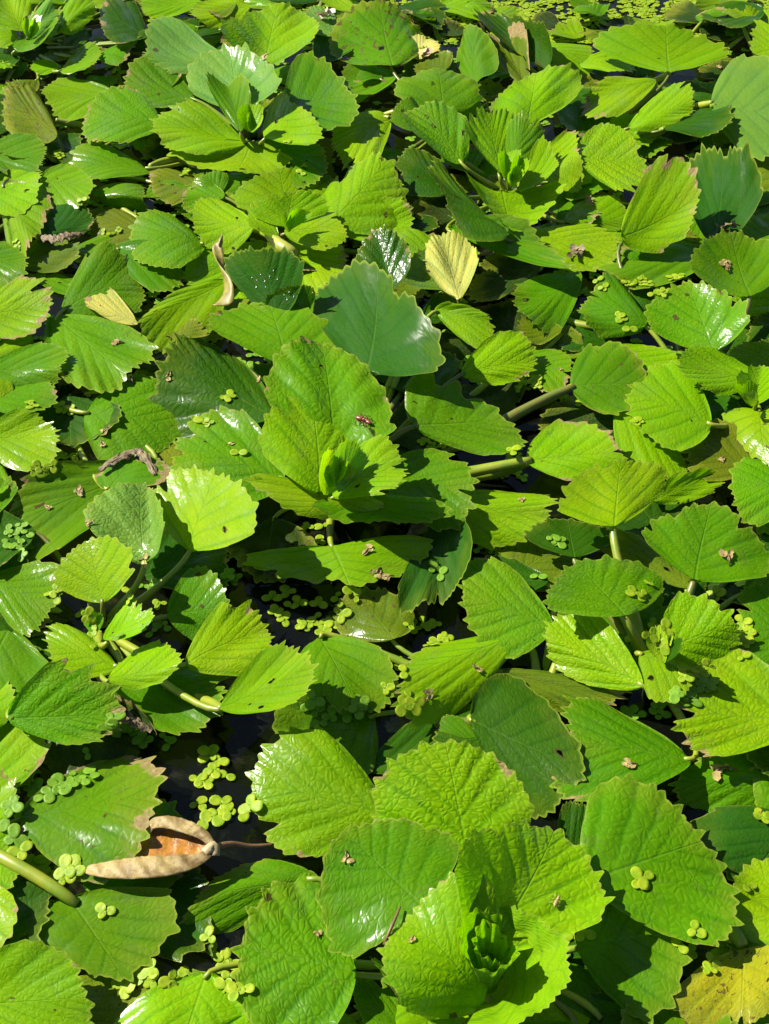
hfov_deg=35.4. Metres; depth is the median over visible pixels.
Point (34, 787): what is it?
duckweed
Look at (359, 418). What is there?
insect
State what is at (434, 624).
duckweed
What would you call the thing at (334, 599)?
duckweed
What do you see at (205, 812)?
duckweed
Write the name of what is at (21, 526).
duckweed
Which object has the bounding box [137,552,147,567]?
dried flower
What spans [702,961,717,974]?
duckweed
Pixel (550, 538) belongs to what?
duckweed
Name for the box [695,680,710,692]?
duckweed
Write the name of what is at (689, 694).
duckweed
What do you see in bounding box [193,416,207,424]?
duckweed
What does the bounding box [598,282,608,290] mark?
duckweed
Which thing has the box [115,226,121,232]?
duckweed
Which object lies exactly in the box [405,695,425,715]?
duckweed
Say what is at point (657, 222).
water chestnut plant
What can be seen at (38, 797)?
duckweed
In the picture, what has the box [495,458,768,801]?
water chestnut plant
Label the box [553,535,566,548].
duckweed
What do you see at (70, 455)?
duckweed
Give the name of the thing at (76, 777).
duckweed
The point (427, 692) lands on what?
dried flower
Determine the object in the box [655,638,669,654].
duckweed
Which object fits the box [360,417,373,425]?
insect
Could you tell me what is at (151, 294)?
duckweed
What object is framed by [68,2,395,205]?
water chestnut plant
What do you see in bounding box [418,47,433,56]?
withered leaf
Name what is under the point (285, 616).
duckweed
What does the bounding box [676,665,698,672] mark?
duckweed
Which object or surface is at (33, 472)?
duckweed
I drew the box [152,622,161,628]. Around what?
duckweed
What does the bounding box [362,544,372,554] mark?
dried flower
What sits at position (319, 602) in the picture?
duckweed
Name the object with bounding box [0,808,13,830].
duckweed
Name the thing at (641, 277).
duckweed
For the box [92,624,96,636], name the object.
duckweed
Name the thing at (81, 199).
duckweed
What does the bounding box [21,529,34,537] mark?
duckweed
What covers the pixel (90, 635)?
duckweed
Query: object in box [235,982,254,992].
duckweed
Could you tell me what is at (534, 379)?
duckweed
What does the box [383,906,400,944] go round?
twig
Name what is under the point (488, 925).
water chestnut plant
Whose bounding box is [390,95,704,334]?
water chestnut plant
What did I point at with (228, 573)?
duckweed
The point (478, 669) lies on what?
dried flower
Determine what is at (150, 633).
duckweed
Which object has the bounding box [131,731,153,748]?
duckweed
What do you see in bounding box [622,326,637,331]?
duckweed
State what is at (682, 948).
duckweed
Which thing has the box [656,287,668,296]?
duckweed
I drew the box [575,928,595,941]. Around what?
duckweed
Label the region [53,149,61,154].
duckweed
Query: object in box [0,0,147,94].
water chestnut plant
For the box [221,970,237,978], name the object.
duckweed
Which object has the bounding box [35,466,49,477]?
duckweed
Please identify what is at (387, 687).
duckweed
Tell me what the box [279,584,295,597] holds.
duckweed
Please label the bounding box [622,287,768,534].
water chestnut plant
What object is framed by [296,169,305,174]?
duckweed
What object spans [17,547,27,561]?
duckweed
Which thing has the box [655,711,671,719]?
duckweed
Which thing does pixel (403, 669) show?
duckweed
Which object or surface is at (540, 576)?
duckweed
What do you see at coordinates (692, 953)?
duckweed
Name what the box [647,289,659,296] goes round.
duckweed
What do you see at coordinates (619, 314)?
duckweed
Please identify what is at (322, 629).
duckweed
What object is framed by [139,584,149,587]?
duckweed
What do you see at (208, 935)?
duckweed
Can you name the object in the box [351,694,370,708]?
duckweed
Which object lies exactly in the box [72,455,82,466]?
duckweed
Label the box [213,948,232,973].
duckweed
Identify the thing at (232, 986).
duckweed
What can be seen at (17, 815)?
duckweed
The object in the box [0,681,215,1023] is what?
water chestnut plant
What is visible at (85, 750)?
duckweed
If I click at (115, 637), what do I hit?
duckweed
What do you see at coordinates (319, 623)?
duckweed
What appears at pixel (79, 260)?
duckweed
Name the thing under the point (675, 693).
duckweed
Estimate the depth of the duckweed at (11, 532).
0.81 m
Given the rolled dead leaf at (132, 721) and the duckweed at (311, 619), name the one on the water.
the duckweed at (311, 619)
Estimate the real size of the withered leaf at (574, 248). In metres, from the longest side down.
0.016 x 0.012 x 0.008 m
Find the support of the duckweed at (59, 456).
on the water
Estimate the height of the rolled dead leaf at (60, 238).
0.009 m
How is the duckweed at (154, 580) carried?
on the water chestnut plant at (179, 536)
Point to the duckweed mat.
(642, 12)
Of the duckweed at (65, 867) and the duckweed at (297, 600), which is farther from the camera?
the duckweed at (297, 600)
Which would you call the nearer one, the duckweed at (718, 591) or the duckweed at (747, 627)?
the duckweed at (747, 627)
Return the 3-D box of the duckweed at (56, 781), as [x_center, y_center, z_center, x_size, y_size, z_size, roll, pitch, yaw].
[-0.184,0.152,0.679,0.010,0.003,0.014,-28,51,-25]
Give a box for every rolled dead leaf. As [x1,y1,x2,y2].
[37,232,83,243]
[98,448,156,475]
[121,706,152,732]
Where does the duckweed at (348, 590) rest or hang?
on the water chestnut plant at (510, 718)
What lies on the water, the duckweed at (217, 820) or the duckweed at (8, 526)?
the duckweed at (217, 820)
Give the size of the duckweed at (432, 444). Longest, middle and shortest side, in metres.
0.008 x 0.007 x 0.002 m
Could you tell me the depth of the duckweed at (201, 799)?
0.68 m
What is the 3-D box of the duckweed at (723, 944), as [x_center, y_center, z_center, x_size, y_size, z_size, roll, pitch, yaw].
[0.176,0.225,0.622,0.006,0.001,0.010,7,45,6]
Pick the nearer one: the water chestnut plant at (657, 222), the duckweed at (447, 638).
the duckweed at (447, 638)
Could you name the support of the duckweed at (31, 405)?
on the water chestnut plant at (103, 291)
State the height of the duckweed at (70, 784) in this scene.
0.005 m
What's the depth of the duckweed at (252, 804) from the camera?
0.66 m
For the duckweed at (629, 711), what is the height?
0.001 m
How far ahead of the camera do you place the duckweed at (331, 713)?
0.72 m
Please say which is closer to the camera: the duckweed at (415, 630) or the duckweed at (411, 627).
the duckweed at (411, 627)
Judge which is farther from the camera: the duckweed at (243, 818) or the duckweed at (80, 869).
the duckweed at (243, 818)
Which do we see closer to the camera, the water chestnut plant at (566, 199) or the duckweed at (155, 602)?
the duckweed at (155, 602)
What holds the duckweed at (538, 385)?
on the water chestnut plant at (294, 411)
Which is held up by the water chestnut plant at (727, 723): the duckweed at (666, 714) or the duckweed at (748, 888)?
the duckweed at (748, 888)
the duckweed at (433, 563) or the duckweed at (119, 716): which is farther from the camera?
the duckweed at (433, 563)
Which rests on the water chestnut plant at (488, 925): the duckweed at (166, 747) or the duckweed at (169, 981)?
the duckweed at (169, 981)
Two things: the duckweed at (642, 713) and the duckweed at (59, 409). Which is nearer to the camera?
the duckweed at (642, 713)
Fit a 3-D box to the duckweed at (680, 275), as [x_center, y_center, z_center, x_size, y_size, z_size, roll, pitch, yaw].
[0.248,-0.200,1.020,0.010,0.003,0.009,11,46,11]
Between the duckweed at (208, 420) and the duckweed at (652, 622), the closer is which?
the duckweed at (652, 622)
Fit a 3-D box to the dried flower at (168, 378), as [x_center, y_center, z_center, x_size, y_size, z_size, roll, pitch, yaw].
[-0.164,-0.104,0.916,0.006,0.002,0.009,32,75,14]
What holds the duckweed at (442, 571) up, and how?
on the water chestnut plant at (294, 411)
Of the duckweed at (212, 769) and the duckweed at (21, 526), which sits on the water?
the duckweed at (212, 769)
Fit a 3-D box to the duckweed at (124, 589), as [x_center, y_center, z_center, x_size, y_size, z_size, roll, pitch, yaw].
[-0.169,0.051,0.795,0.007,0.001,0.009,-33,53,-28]
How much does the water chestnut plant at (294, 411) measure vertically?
0.148 m
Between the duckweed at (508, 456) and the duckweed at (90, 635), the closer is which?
the duckweed at (90, 635)
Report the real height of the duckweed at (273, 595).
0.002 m
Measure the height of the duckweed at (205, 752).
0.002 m
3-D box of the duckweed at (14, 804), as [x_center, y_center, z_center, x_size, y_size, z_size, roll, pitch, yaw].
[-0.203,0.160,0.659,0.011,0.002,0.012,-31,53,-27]
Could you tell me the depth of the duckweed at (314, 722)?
0.72 m
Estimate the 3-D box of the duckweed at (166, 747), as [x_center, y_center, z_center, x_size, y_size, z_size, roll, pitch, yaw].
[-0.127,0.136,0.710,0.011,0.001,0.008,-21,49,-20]
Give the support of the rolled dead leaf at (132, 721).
on the water chestnut plant at (179, 536)
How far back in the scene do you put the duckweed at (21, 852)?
0.65 m
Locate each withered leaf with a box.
[315,7,334,18]
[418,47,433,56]
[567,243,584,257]
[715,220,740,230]
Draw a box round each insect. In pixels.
[354,413,370,426]
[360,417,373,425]
[549,894,562,908]
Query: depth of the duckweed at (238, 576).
0.80 m
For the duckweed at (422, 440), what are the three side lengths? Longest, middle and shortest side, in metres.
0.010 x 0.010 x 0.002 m
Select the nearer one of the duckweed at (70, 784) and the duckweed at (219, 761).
the duckweed at (70, 784)
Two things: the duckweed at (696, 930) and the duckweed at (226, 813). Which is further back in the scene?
the duckweed at (226, 813)
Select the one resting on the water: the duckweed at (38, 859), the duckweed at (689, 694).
the duckweed at (38, 859)
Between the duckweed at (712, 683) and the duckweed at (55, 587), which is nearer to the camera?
the duckweed at (712, 683)
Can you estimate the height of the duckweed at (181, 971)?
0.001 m
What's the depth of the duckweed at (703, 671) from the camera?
0.72 m
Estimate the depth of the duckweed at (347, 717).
0.72 m
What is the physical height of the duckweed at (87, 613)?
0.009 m
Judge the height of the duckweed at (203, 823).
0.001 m
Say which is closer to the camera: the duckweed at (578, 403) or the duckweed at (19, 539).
the duckweed at (19, 539)
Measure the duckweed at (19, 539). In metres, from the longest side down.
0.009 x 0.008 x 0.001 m
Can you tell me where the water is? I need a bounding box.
[0,0,768,1014]
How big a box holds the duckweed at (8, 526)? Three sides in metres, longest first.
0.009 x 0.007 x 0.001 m
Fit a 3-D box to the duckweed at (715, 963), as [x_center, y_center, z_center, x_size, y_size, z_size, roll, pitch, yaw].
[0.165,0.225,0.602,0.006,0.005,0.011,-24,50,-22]
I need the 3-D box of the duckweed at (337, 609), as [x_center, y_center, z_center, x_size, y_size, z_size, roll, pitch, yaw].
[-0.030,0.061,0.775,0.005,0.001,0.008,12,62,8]
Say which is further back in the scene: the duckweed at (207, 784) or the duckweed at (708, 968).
the duckweed at (207, 784)
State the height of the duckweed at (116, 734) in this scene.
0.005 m
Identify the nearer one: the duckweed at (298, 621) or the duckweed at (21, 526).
the duckweed at (298, 621)
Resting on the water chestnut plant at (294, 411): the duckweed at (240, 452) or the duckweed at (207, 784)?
the duckweed at (240, 452)
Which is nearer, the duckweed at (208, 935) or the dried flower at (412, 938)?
the dried flower at (412, 938)
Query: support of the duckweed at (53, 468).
on the water chestnut plant at (103, 291)
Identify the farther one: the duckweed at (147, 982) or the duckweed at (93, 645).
the duckweed at (93, 645)
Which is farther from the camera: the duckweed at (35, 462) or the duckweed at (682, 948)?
the duckweed at (35, 462)
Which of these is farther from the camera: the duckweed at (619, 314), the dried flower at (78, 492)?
the duckweed at (619, 314)
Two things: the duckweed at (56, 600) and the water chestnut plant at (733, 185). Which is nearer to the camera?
the duckweed at (56, 600)
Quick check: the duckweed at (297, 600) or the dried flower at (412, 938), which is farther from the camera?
the duckweed at (297, 600)
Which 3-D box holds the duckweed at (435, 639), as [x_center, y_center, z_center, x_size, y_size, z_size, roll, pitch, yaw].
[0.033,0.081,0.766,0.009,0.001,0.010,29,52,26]
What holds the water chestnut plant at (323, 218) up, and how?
on the water
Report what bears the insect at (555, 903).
on the water chestnut plant at (488, 925)
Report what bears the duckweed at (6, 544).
on the water chestnut plant at (179, 536)
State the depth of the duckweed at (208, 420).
0.87 m
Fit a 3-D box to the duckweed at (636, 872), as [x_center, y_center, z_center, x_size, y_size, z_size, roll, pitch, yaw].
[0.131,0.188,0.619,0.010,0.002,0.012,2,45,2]
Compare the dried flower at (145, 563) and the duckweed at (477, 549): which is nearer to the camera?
the dried flower at (145, 563)
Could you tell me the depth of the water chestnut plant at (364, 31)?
1.31 m
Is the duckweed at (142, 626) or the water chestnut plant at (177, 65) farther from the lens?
the water chestnut plant at (177, 65)
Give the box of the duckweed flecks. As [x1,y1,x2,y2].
[19,36,749,384]
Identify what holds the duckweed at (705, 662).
on the water chestnut plant at (639, 535)
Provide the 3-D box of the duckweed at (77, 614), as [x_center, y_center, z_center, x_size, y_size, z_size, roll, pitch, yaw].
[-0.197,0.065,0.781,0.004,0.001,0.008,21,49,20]
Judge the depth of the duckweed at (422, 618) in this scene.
0.78 m
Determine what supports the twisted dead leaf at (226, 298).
on the water chestnut plant at (323, 218)
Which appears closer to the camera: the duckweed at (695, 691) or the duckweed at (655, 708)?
the duckweed at (695, 691)
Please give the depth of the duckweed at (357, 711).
0.72 m
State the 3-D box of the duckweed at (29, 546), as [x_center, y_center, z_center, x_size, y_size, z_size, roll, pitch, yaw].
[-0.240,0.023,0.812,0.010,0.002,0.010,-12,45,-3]
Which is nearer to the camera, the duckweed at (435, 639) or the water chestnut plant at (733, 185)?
the duckweed at (435, 639)
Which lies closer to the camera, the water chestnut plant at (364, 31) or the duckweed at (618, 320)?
the duckweed at (618, 320)
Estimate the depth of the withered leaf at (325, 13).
1.38 m
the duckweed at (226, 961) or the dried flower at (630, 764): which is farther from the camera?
the dried flower at (630, 764)
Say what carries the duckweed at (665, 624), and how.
on the water chestnut plant at (639, 535)
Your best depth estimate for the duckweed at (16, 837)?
0.65 m
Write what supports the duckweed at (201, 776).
on the water
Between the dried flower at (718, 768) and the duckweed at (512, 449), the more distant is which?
the duckweed at (512, 449)
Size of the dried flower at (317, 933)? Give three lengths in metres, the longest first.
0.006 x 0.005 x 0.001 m
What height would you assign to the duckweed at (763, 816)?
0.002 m
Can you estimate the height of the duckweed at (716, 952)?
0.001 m
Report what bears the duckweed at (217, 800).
on the water
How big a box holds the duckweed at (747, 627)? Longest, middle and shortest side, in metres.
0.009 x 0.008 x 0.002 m
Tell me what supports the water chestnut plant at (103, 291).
on the water
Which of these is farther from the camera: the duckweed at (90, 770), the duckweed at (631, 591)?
the duckweed at (631, 591)
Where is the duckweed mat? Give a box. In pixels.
[0,0,768,47]
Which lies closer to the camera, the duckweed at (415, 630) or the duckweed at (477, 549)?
the duckweed at (415, 630)
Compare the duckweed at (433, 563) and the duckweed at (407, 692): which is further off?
the duckweed at (433, 563)
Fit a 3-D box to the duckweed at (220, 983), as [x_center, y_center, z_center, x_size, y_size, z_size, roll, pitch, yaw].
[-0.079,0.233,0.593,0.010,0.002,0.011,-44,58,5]
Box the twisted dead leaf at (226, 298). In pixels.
[212,234,233,305]
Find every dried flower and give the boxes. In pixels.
[73,485,83,496]
[111,339,124,345]
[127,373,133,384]
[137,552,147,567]
[165,370,170,380]
[313,929,321,936]
[341,849,354,862]
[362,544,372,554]
[370,567,380,578]
[381,573,393,580]
[408,935,415,942]
[423,689,433,702]
[471,665,481,672]
[622,757,637,767]
[710,763,728,781]
[718,259,730,271]
[719,548,733,565]
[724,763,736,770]
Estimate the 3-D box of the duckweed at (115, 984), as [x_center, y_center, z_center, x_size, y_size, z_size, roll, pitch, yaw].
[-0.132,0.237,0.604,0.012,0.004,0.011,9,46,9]
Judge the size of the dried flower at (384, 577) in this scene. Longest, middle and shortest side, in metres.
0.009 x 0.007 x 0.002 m
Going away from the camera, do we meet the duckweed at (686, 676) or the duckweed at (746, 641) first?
the duckweed at (686, 676)
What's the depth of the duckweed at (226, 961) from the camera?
0.62 m
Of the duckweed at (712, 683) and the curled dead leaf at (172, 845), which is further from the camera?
the duckweed at (712, 683)
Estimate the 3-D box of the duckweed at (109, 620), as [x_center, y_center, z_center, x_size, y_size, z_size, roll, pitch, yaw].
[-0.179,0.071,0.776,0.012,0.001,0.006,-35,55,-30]
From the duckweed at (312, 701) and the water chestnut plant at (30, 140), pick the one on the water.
the water chestnut plant at (30, 140)
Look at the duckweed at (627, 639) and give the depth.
0.76 m
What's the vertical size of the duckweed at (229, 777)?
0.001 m
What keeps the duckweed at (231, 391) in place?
on the water chestnut plant at (294, 411)
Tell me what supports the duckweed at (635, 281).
on the water chestnut plant at (657, 222)
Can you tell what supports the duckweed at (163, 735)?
on the water
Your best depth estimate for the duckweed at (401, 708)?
0.71 m
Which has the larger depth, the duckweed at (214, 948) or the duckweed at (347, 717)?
the duckweed at (347, 717)
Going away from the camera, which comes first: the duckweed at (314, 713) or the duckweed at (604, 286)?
the duckweed at (314, 713)
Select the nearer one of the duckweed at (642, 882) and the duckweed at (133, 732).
the duckweed at (642, 882)
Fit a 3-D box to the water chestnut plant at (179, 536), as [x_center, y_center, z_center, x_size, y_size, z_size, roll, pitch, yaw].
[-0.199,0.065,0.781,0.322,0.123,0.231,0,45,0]
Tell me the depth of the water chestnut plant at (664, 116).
1.29 m
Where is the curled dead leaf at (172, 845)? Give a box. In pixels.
[86,815,273,879]
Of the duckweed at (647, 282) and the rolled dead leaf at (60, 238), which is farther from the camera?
the rolled dead leaf at (60, 238)
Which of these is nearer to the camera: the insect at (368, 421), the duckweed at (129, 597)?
the duckweed at (129, 597)
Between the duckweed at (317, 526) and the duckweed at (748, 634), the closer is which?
the duckweed at (748, 634)
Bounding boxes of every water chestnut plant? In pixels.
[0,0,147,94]
[0,77,187,282]
[0,240,208,650]
[0,464,318,744]
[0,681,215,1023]
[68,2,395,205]
[114,725,744,1023]
[117,151,439,353]
[140,0,493,63]
[147,224,646,614]
[272,555,631,819]
[328,0,583,170]
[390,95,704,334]
[432,0,764,157]
[475,154,768,479]
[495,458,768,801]
[585,582,768,1023]
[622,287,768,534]
[689,5,768,240]
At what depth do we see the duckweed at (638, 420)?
0.87 m
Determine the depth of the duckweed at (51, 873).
0.65 m
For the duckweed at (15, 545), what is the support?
on the water chestnut plant at (179, 536)
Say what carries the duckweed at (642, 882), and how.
on the water chestnut plant at (488, 925)
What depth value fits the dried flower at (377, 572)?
0.78 m
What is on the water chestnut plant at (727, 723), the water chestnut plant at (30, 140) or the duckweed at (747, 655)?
the duckweed at (747, 655)
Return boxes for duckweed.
[0,794,23,812]
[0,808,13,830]
[2,538,11,548]
[4,524,11,534]
[4,823,28,847]
[6,529,19,536]
[6,841,32,859]
[8,542,22,548]
[14,535,24,542]
[14,811,21,817]
[15,521,28,531]
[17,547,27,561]
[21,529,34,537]
[22,778,42,797]
[24,542,33,550]
[26,402,39,408]
[26,854,45,864]
[30,465,40,477]
[32,459,45,477]
[32,858,51,873]
[33,794,48,801]
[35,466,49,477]
[40,786,56,803]
[43,459,57,472]
[47,773,67,793]
[47,864,65,882]
[49,590,60,604]
[52,583,61,591]
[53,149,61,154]
[53,401,64,412]
[53,853,80,879]
[54,453,63,460]
[59,776,78,794]
[59,878,65,884]
[62,404,74,415]
[62,452,77,458]
[65,861,85,882]
[69,770,81,781]
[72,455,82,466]
[74,257,82,262]
[75,608,84,617]
[77,197,86,202]
[79,775,90,784]
[81,606,96,623]
[82,747,90,759]
[83,766,99,777]
[87,631,94,640]
[90,642,97,647]
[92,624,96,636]
[95,902,115,918]
[97,717,117,732]
[102,618,112,627]
[106,712,125,725]
[110,632,123,640]
[111,976,133,998]
[112,726,128,737]
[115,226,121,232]
[118,722,131,732]
[121,587,128,592]
[121,966,142,992]
[126,594,133,604]
[128,729,139,736]
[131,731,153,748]
[137,619,150,630]
[137,958,157,979]
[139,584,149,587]
[142,969,158,987]
[145,627,157,637]
[147,291,159,297]
[151,578,161,585]
[152,599,159,609]
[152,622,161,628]
[158,969,177,989]
[159,732,171,742]
[162,621,170,631]
[162,736,176,750]
[176,966,188,977]
[189,772,207,786]
[189,796,206,807]
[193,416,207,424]
[196,775,213,789]
[197,744,218,762]
[197,817,208,829]
[198,803,211,821]
[199,925,215,942]
[203,762,220,778]
[204,417,213,426]
[207,941,218,959]
[208,805,227,826]
[209,795,231,808]
[210,753,229,766]
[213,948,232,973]
[214,977,231,993]
[218,802,235,820]
[218,959,238,969]
[219,770,235,780]
[220,393,230,401]
[220,568,234,579]
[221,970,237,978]
[224,389,235,397]
[227,981,245,1000]
[230,449,247,454]
[233,573,242,581]
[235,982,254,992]
[238,794,262,814]
[238,811,250,821]
[261,591,282,600]
[268,604,283,616]
[276,611,290,626]
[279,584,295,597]
[283,601,294,608]
[292,595,308,607]
[295,618,303,629]
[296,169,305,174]
[298,620,313,631]
[300,703,316,711]
[301,522,313,529]
[305,689,324,709]
[307,612,321,622]
[309,596,327,608]
[310,719,327,727]
[311,705,325,717]
[313,619,325,627]
[314,522,325,529]
[314,535,325,544]
[314,624,331,634]
[322,706,336,721]
[324,617,336,628]
[330,592,340,601]
[334,602,342,612]
[336,608,351,623]
[339,708,351,722]
[342,585,361,595]
[348,702,367,719]
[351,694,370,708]
[354,593,361,602]
[380,682,394,694]
[392,680,400,697]
[395,695,412,716]
[398,664,407,678]
[403,622,414,629]
[404,688,410,696]
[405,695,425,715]
[411,625,420,633]
[417,437,429,444]
[419,616,425,627]
[420,621,431,630]
[423,641,437,645]
[426,441,435,447]
[428,559,440,571]
[429,618,441,627]
[429,635,444,642]
[437,566,447,580]
[437,631,453,641]
[473,545,483,552]
[505,454,515,459]
[506,445,521,454]
[516,474,527,481]
[517,377,527,388]
[527,374,541,385]
[530,573,546,578]
[532,380,541,388]
[546,534,556,543]
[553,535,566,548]
[565,934,574,940]
[575,400,583,405]
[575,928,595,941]
[592,276,603,282]
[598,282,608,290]
[615,311,625,320]
[616,317,628,322]
[620,704,638,717]
[621,280,633,285]
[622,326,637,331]
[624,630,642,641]
[625,585,643,597]
[630,866,649,889]
[631,710,646,719]
[632,416,643,425]
[633,279,641,283]
[637,275,647,279]
[637,870,653,889]
[638,280,652,285]
[638,589,647,601]
[642,627,657,643]
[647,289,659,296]
[647,617,659,627]
[648,701,665,714]
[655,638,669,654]
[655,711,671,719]
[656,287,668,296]
[657,618,673,635]
[668,685,684,703]
[670,937,688,953]
[672,273,683,277]
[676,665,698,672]
[678,668,694,681]
[680,691,693,701]
[680,699,702,706]
[686,943,697,958]
[687,920,706,937]
[691,664,709,677]
[691,688,697,698]
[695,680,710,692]
[699,676,718,690]
[702,658,716,669]
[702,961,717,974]
[705,585,725,600]
[706,952,722,968]
[711,943,729,957]
[719,941,726,948]
[734,614,752,629]
[738,652,751,659]
[740,629,756,637]
[740,635,754,647]
[742,623,754,632]
[742,882,756,892]
[753,807,768,823]
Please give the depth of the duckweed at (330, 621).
0.77 m
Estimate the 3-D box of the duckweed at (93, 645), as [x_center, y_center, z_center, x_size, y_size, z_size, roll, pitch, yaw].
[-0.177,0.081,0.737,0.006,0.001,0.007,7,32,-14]
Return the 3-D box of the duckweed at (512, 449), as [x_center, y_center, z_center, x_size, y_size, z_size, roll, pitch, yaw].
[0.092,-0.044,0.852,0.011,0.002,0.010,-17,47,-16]
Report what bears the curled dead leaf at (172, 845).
on the water chestnut plant at (113, 809)
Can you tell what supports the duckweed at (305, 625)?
on the water
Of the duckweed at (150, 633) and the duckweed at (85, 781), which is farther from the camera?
the duckweed at (150, 633)
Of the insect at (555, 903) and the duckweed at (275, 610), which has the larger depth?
the duckweed at (275, 610)
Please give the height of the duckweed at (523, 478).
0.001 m
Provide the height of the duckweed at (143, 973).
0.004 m
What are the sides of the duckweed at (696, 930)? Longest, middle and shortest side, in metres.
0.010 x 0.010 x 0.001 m
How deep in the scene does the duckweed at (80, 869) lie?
0.63 m
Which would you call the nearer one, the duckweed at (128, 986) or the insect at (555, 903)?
the insect at (555, 903)
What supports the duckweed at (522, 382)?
on the water chestnut plant at (294, 411)
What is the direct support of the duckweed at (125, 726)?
on the water chestnut plant at (113, 809)
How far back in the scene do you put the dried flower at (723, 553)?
0.76 m
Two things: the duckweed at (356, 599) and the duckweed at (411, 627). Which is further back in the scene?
the duckweed at (356, 599)
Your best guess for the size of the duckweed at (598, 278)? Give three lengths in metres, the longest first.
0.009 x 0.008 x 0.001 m
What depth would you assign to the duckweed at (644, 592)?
0.76 m
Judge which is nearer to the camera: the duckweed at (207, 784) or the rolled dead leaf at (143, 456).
the duckweed at (207, 784)
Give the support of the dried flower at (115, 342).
on the water chestnut plant at (103, 291)
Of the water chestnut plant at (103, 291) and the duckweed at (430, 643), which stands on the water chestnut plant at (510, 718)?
the duckweed at (430, 643)
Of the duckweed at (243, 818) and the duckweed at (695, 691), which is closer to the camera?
the duckweed at (243, 818)
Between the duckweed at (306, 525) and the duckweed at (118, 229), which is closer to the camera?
the duckweed at (306, 525)
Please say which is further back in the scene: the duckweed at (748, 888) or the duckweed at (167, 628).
the duckweed at (167, 628)
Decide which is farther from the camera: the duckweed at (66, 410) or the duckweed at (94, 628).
the duckweed at (66, 410)
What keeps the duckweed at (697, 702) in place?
on the water chestnut plant at (727, 723)
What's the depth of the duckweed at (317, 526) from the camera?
0.84 m
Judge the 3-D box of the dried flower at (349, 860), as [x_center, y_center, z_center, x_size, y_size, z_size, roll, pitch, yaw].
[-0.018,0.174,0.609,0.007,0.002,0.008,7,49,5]
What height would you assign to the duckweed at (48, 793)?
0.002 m
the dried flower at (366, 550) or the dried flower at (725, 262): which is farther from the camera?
the dried flower at (725, 262)
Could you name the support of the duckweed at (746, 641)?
on the water chestnut plant at (727, 723)
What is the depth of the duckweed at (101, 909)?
0.62 m
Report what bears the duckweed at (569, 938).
on the water chestnut plant at (488, 925)
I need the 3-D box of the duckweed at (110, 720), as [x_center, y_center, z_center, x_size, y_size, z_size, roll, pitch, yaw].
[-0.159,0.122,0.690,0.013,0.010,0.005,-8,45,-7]
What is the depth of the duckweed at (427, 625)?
0.77 m
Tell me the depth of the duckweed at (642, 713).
0.72 m
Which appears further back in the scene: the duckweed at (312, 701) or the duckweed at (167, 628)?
the duckweed at (167, 628)
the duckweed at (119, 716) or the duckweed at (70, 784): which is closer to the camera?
the duckweed at (70, 784)
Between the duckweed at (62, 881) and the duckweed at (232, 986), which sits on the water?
the duckweed at (62, 881)
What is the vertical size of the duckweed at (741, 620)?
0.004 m
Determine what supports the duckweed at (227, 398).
on the water chestnut plant at (294, 411)
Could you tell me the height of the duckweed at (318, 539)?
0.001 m
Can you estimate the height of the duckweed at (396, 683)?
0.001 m
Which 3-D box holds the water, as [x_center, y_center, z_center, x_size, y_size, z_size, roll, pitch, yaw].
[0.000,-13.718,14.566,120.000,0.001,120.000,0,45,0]
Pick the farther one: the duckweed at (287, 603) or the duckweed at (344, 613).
the duckweed at (287, 603)
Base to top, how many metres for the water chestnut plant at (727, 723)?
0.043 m
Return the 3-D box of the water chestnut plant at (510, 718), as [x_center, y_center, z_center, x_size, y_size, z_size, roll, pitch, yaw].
[0.042,0.100,0.741,0.222,0.038,0.194,0,45,0]
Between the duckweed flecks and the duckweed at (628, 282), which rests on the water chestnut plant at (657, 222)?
the duckweed at (628, 282)
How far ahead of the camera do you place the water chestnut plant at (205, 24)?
1.41 m
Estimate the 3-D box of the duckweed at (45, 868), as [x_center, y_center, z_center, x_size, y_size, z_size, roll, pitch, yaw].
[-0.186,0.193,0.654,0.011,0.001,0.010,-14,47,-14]
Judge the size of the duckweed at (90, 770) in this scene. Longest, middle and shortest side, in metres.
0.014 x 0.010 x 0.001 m
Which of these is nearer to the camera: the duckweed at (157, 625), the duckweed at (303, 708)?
the duckweed at (303, 708)
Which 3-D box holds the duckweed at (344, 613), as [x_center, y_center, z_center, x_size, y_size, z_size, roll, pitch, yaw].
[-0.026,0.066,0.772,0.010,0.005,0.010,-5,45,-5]

